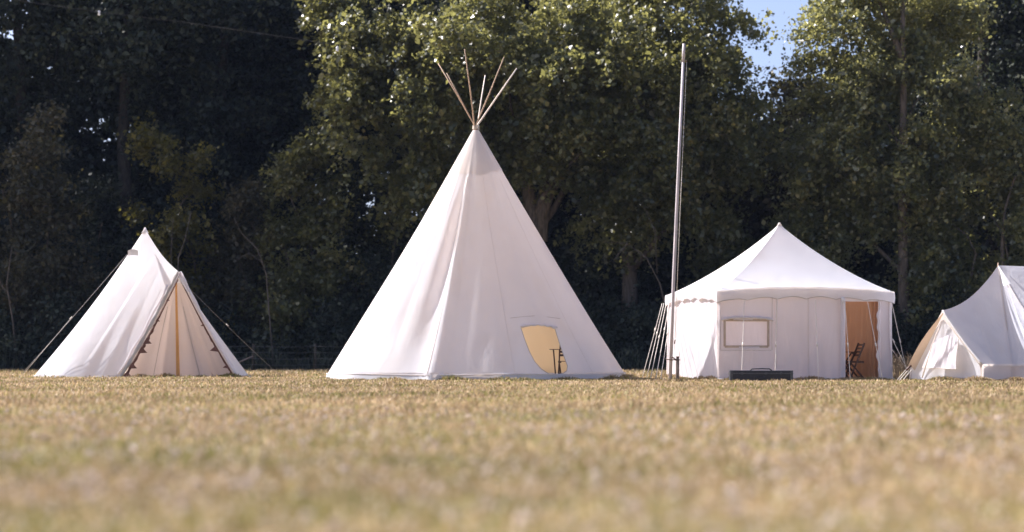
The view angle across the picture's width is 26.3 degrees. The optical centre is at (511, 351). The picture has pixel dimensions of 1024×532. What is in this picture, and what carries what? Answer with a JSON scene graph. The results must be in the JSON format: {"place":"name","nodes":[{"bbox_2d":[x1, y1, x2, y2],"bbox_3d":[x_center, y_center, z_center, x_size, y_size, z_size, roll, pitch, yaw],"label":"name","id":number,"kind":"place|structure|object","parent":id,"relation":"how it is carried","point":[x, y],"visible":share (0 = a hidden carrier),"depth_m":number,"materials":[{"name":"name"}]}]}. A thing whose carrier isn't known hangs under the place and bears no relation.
{"place":"outdoors","nodes":[
{"label":"outdoors","id":0,"kind":"place"},
{"bbox_2d":[0,0,1021,253],"label":"sky","id":1,"kind":"structure","parent":0,"point":[782,9],"materials":[{"name":"blue"}]},
{"bbox_2d":[0,367,1023,531],"bbox_3d":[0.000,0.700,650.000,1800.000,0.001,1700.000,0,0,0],"label":"ground","id":2,"kind":"structure","parent":0,"point":[508,527],"depth_m":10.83,"materials":[{"name":"beige plant"}]},
{"bbox_2d":[19,227,277,377],"bbox_3d":[-10.210,-1.365,62.424,6.440,4.256,7.254,0,0,0],"label":"porch tent","id":3,"kind":"object","parent":2,"relation":"on","point":[109,333],"visible":0.97,"depth_m":60.04,"materials":[{"name":"white fabric"}]},
{"bbox_2d":[123,272,231,376],"bbox_3d":[-8.993,-0.740,59.275,3.013,2.885,0.677,0,0,-6],"label":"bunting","id":4,"kind":"object","parent":3,"relation":"hanging from","point":[141,350],"visible":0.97,"depth_m":59.14,"materials":[{"name":"brown fabric"}]},
{"bbox_2d":[227,344,330,370],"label":"wire fence","id":5,"kind":"object","parent":2,"relation":"on","point":[253,358],"visible":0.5,"depth_m":78.53,"materials":[{"name":"grey metal"}]},
{"bbox_2d":[326,49,625,379],"bbox_3d":[-0.916,-3.410,55.538,7.718,8.262,7.565,0,0,0],"label":"tipi","id":6,"kind":"object","parent":2,"relation":"on","point":[476,284],"visible":0.98,"depth_m":53.73,"materials":[{"name":"white fabric"}]},
{"bbox_2d":[0,406,1023,531],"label":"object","id":7,"kind":"object","parent":2,"relation":"on","point":[736,506],"visible":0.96,"depth_m":11.53,"materials":[{"name":"beige plant"}]},
{"bbox_2d":[549,349,560,373],"bbox_3d":[1.065,0.314,54.100,0.280,0.774,0.285,0,0,0],"label":"side table","id":8,"kind":"object","parent":2,"relation":"on","point":[554,361],"visible":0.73,"depth_m":53.99,"materials":[{"name":"brown wood"}]},
{"bbox_2d":[558,347,565,373],"bbox_3d":[1.367,0.242,54.213,0.428,0.940,0.453,0,0,-8],"label":"folding chair","id":9,"kind":"object","parent":2,"relation":"on","point":[560,361],"visible":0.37,"depth_m":54.09,"materials":[{"name":"brown wood"}]},
{"bbox_2d":[666,43,686,379],"bbox_3d":[3.800,-3.190,50.066,0.622,7.784,0.255,0,0,-45],"label":"flagpole","id":10,"kind":"object","parent":2,"relation":"on","point":[671,358],"visible":0.95,"depth_m":50.11,"materials":[{"name":"white metal"}]},
{"bbox_2d":[676,356,678,378],"bbox_3d":[3.778,0.450,50.020,0.086,0.700,0.083,0,0,0],"label":"ground post","id":11,"kind":"object","parent":2,"relation":"on","point":[677,368],"visible":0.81,"depth_m":49.99,"materials":[{"name":"metal"}]},
{"bbox_2d":[728,368,792,380],"bbox_3d":[5.788,0.537,50.981,1.470,0.326,0.452,0,0,0],"label":"equipment case","id":12,"kind":"object","parent":2,"relation":"on","point":[752,374],"visible":0.91,"depth_m":50.80,"materials":[{"name":"black plastic"}]},
{"bbox_2d":[642,222,909,379],"bbox_3d":[6.866,-1.251,54.702,7.144,4.028,6.510,0,0,0],"label":"marquee","id":13,"kind":"object","parent":2,"relation":"on","point":[778,297],"visible":0.94,"depth_m":53.30,"materials":[{"name":"fabric"}]},
{"bbox_2d":[721,316,772,347],"bbox_3d":[5.668,-0.489,52.771,1.305,0.769,0.151,0,0,-13],"label":"window","id":14,"kind":"structure","parent":13,"relation":"in","point":[756,331],"depth_m":52.79,"materials":[{"name":"fabric"}]},
{"bbox_2d":[845,352,856,377],"bbox_3d":[8.215,0.350,54.164,0.600,0.718,0.488,0,0,-8],"label":"folding table","id":15,"kind":"object","parent":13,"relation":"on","point":[855,353],"visible":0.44,"depth_m":53.98,"materials":[{"name":"brown wood"}]},
{"bbox_2d":[845,343,864,377],"bbox_3d":[8.430,0.242,53.903,0.453,0.940,0.428,0,0,-12],"label":"folding chair","id":16,"kind":"object","parent":2,"relation":"on","point":[856,361],"visible":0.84,"depth_m":53.74,"materials":[{"name":"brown wood"}]},
{"bbox_2d":[892,355,910,375],"bbox_3d":[10.285,0.362,58.504,0.774,0.681,0.802,0,0,-10],"label":"dry weed clump","id":17,"kind":"object","parent":2,"relation":"on","point":[901,365],"visible":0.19,"depth_m":58.37,"materials":[{"name":"beige plant"}]},
{"bbox_2d":[892,350,912,378],"bbox_3d":[9.986,0.323,56.033,0.934,0.758,0.845,0,0,0],"label":"dry weed clump","id":18,"kind":"object","parent":2,"relation":"on","point":[896,368],"visible":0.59,"depth_m":55.84,"materials":[{"name":"beige plant"}]},
{"bbox_2d":[897,263,1023,380],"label":"bell tent","id":19,"kind":"object","parent":2,"relation":"on","point":[979,332],"visible":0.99,"depth_m":51.86,"materials":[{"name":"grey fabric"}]},
{"bbox_2d":[911,320,980,379],"bbox_3d":[10.220,-0.025,51.590,0.070,1.449,2.020,0,0,-42],"label":"door panel","id":20,"kind":"structure","parent":19,"relation":"in","point":[966,365],"depth_m":51.50,"materials":[{"name":"white fabric"}]},
{"label":"woodland floor","id":21,"kind":"structure","parent":0,"visible":0},
{"bbox_2d":[0,248,16,366],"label":"dead branch","id":22,"kind":"object","parent":21,"relation":"on","point":[7,292],"visible":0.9,"depth_m":82.19,"materials":[{"name":"brown wood"}]},
{"bbox_2d":[0,303,54,369],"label":"shrub","id":23,"kind":"object","parent":21,"relation":"on","point":[7,338],"visible":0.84,"depth_m":82.50,"materials":[{"name":"green plant"}]},
{"bbox_2d":[12,282,94,369],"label":"shrub","id":24,"kind":"object","parent":21,"relation":"on","point":[64,316],"visible":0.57,"depth_m":82.61,"materials":[{"name":"green plant"}]},
{"bbox_2d":[0,98,121,365],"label":"tree","id":25,"kind":"object","parent":21,"relation":"on","point":[37,200],"visible":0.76,"depth_m":83.69,"materials":[{"name":"green plant"}]},
{"bbox_2d":[0,0,166,323],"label":"dark tree","id":26,"kind":"object","parent":21,"relation":"on","point":[16,66],"visible":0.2,"depth_m":91.54,"materials":[{"name":"green plant"}]},
{"bbox_2d":[0,1,168,271],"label":"dark tree","id":27,"kind":"object","parent":21,"relation":"on","point":[72,127],"visible":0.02,"depth_m":97.27,"materials":[{"name":"green plant"}]},
{"bbox_2d":[63,168,131,308],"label":"tree","id":28,"kind":"object","parent":21,"relation":"on","point":[88,187],"visible":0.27,"depth_m":85.68,"materials":[{"name":"green plant"}]},
{"bbox_2d":[0,0,281,322],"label":"dark tree","id":29,"kind":"object","parent":21,"relation":"on","point":[128,40],"visible":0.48,"depth_m":90.48,"materials":[{"name":"green plant"}]},
{"bbox_2d":[113,110,234,340],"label":"tree","id":30,"kind":"object","parent":21,"relation":"on","point":[145,143],"visible":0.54,"depth_m":84.70,"materials":[{"name":"green plant"}]},
{"bbox_2d":[69,1,285,305],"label":"dark tree","id":31,"kind":"object","parent":21,"relation":"on","point":[107,142],"depth_m":98.27,"materials":[{"name":"green plant"}]},
{"bbox_2d":[170,211,191,271],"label":"dead branch","id":32,"kind":"object","parent":21,"relation":"on","point":[182,245],"visible":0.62,"depth_m":82.39,"materials":[{"name":"brown wood"}]},
{"bbox_2d":[76,0,358,344],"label":"dark tree","id":33,"kind":"object","parent":21,"relation":"on","point":[248,52],"visible":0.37,"depth_m":92.00,"materials":[{"name":"green plant"}]},
{"bbox_2d":[199,299,278,368],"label":"shrub","id":34,"kind":"object","parent":21,"relation":"on","point":[241,329],"visible":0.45,"depth_m":83.97,"materials":[{"name":"green plant"}]},
{"bbox_2d":[187,170,297,348],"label":"tree","id":35,"kind":"object","parent":21,"relation":"on","point":[230,250],"visible":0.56,"depth_m":85.42,"materials":[{"name":"green plant"}]},
{"bbox_2d":[134,0,372,326],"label":"dark tree","id":36,"kind":"object","parent":21,"relation":"on","point":[284,95],"visible":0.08,"depth_m":96.40,"materials":[{"name":"green plant"}]},
{"bbox_2d":[234,218,272,363],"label":"dead branch","id":37,"kind":"object","parent":21,"relation":"on","point":[267,289],"visible":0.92,"depth_m":82.60,"materials":[{"name":"brown wood"}]},
{"bbox_2d":[154,0,422,324],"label":"dark tree","id":38,"kind":"object","parent":21,"relation":"on","point":[303,75],"visible":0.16,"depth_m":94.90,"materials":[{"name":"green plant"}]},
{"bbox_2d":[237,311,345,368],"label":"shrub","id":39,"kind":"object","parent":21,"relation":"on","point":[290,349],"visible":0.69,"depth_m":83.56,"materials":[{"name":"green plant"}]},
{"bbox_2d":[230,126,378,367],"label":"tree","id":40,"kind":"object","parent":21,"relation":"on","point":[300,277],"visible":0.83,"depth_m":84.39,"materials":[{"name":"green plant"}]},
{"bbox_2d":[287,290,369,363],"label":"shrub","id":41,"kind":"object","parent":21,"relation":"on","point":[339,316],"visible":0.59,"depth_m":83.58,"materials":[{"name":"green plant"}]},
{"bbox_2d":[306,161,423,344],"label":"tree","id":42,"kind":"object","parent":21,"relation":"on","point":[372,257],"visible":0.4,"depth_m":85.40,"materials":[{"name":"green plant"}]},
{"bbox_2d":[297,0,555,306],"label":"dark tree","id":43,"kind":"object","parent":21,"relation":"on","point":[397,7],"visible":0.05,"depth_m":95.08,"materials":[{"name":"green plant"}]},
{"bbox_2d":[0,342,910,369],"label":"undergrowth","id":44,"kind":"object","parent":21,"relation":"on","point":[326,365],"visible":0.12,"depth_m":81.94,"materials":[{"name":"green plant"}]},
{"bbox_2d":[0,0,1023,355],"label":"woodland","id":45,"kind":"object","parent":21,"relation":"on","point":[872,270],"visible":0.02,"depth_m":100.88,"materials":[{"name":"green plant"}]},
{"bbox_2d":[291,0,761,272],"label":"maple tree","id":46,"kind":"object","parent":21,"relation":"on","point":[540,115],"visible":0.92,"depth_m":83.15,"materials":[{"name":"green plant"}]},
{"bbox_2d":[17,0,415,56],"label":"overhead cable","id":47,"kind":"object","parent":46,"relation":"attached to","point":[205,25],"visible":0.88,"depth_m":82.56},
{"bbox_2d":[554,244,604,324],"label":"tree","id":48,"kind":"object","parent":21,"relation":"on","point":[567,270],"visible":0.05,"depth_m":91.28,"materials":[{"name":"green plant"}]},
{"bbox_2d":[491,0,712,317],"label":"dark tree","id":49,"kind":"object","parent":21,"relation":"on","point":[666,274],"visible":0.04,"depth_m":94.79,"materials":[{"name":"green plant"}]},
{"bbox_2d":[579,294,651,367],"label":"shrub","id":50,"kind":"object","parent":21,"relation":"on","point":[604,330],"visible":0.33,"depth_m":84.12,"materials":[{"name":"green plant"}]},
{"bbox_2d":[569,230,666,338],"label":"tree","id":51,"kind":"object","parent":21,"relation":"on","point":[596,286],"visible":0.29,"depth_m":88.85,"materials":[{"name":"green plant"}]},
{"bbox_2d":[599,284,666,368],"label":"shrub","id":52,"kind":"object","parent":21,"relation":"on","point":[639,315],"visible":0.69,"depth_m":83.82,"materials":[{"name":"green plant"}]},
{"bbox_2d":[609,206,666,316],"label":"dead branch","id":53,"kind":"object","parent":21,"relation":"on","point":[648,262],"visible":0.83,"depth_m":82.39,"materials":[{"name":"brown wood"}]},
{"bbox_2d":[526,0,797,311],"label":"broadleaf tree","id":54,"kind":"object","parent":21,"relation":"on","point":[731,148],"visible":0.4,"depth_m":85.71,"materials":[{"name":"green plant"}]},
{"bbox_2d":[634,203,762,361],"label":"tree","id":55,"kind":"object","parent":21,"relation":"on","point":[716,262],"visible":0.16,"depth_m":86.44,"materials":[{"name":"green plant"}]},
{"bbox_2d":[682,65,876,270],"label":"broadleaf tree","id":56,"kind":"object","parent":21,"relation":"on","point":[760,206],"visible":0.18,"depth_m":90.13,"materials":[{"name":"green plant"}]},
{"bbox_2d":[761,182,869,274],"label":"tree","id":57,"kind":"object","parent":21,"relation":"on","point":[835,245],"visible":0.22,"depth_m":84.63,"materials":[{"name":"green plant"}]},
{"bbox_2d":[854,270,901,331],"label":"shrub","id":58,"kind":"object","parent":21,"relation":"on","point":[868,279],"visible":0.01,"depth_m":84.60,"materials":[{"name":"green plant"}]},
{"bbox_2d":[758,0,1023,354],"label":"poplar tree","id":59,"kind":"object","parent":21,"relation":"on","point":[862,94],"visible":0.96,"depth_m":84.59,"materials":[{"name":"green plant"}]},
{"bbox_2d":[892,304,938,360],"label":"shrub","id":60,"kind":"object","parent":21,"relation":"on","point":[911,343],"visible":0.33,"depth_m":83.57,"materials":[{"name":"green plant"}]},
{"bbox_2d":[849,0,1023,293],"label":"dark tree","id":61,"kind":"object","parent":21,"relation":"on","point":[984,57],"visible":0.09,"depth_m":91.55,"materials":[{"name":"green plant"}]},
{"bbox_2d":[912,274,973,348],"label":"shrub","id":62,"kind":"object","parent":21,"relation":"on","point":[943,298],"visible":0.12,"depth_m":83.84,"materials":[{"name":"green plant"}]},
{"bbox_2d":[879,169,1010,336],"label":"tree","id":63,"kind":"object","parent":21,"relation":"on","point":[944,239],"visible":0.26,"depth_m":84.23,"materials":[{"name":"green plant"}]},
{"bbox_2d":[869,1,1023,354],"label":"dark tree","id":64,"kind":"object","parent":21,"relation":"on","point":[997,68],"visible":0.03,"depth_m":96.32,"materials":[{"name":"green plant"}]},
{"bbox_2d":[913,81,1023,313],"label":"tree","id":65,"kind":"object","parent":21,"relation":"on","point":[997,143],"visible":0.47,"depth_m":83.90,"materials":[{"name":"green plant"}]}
]}

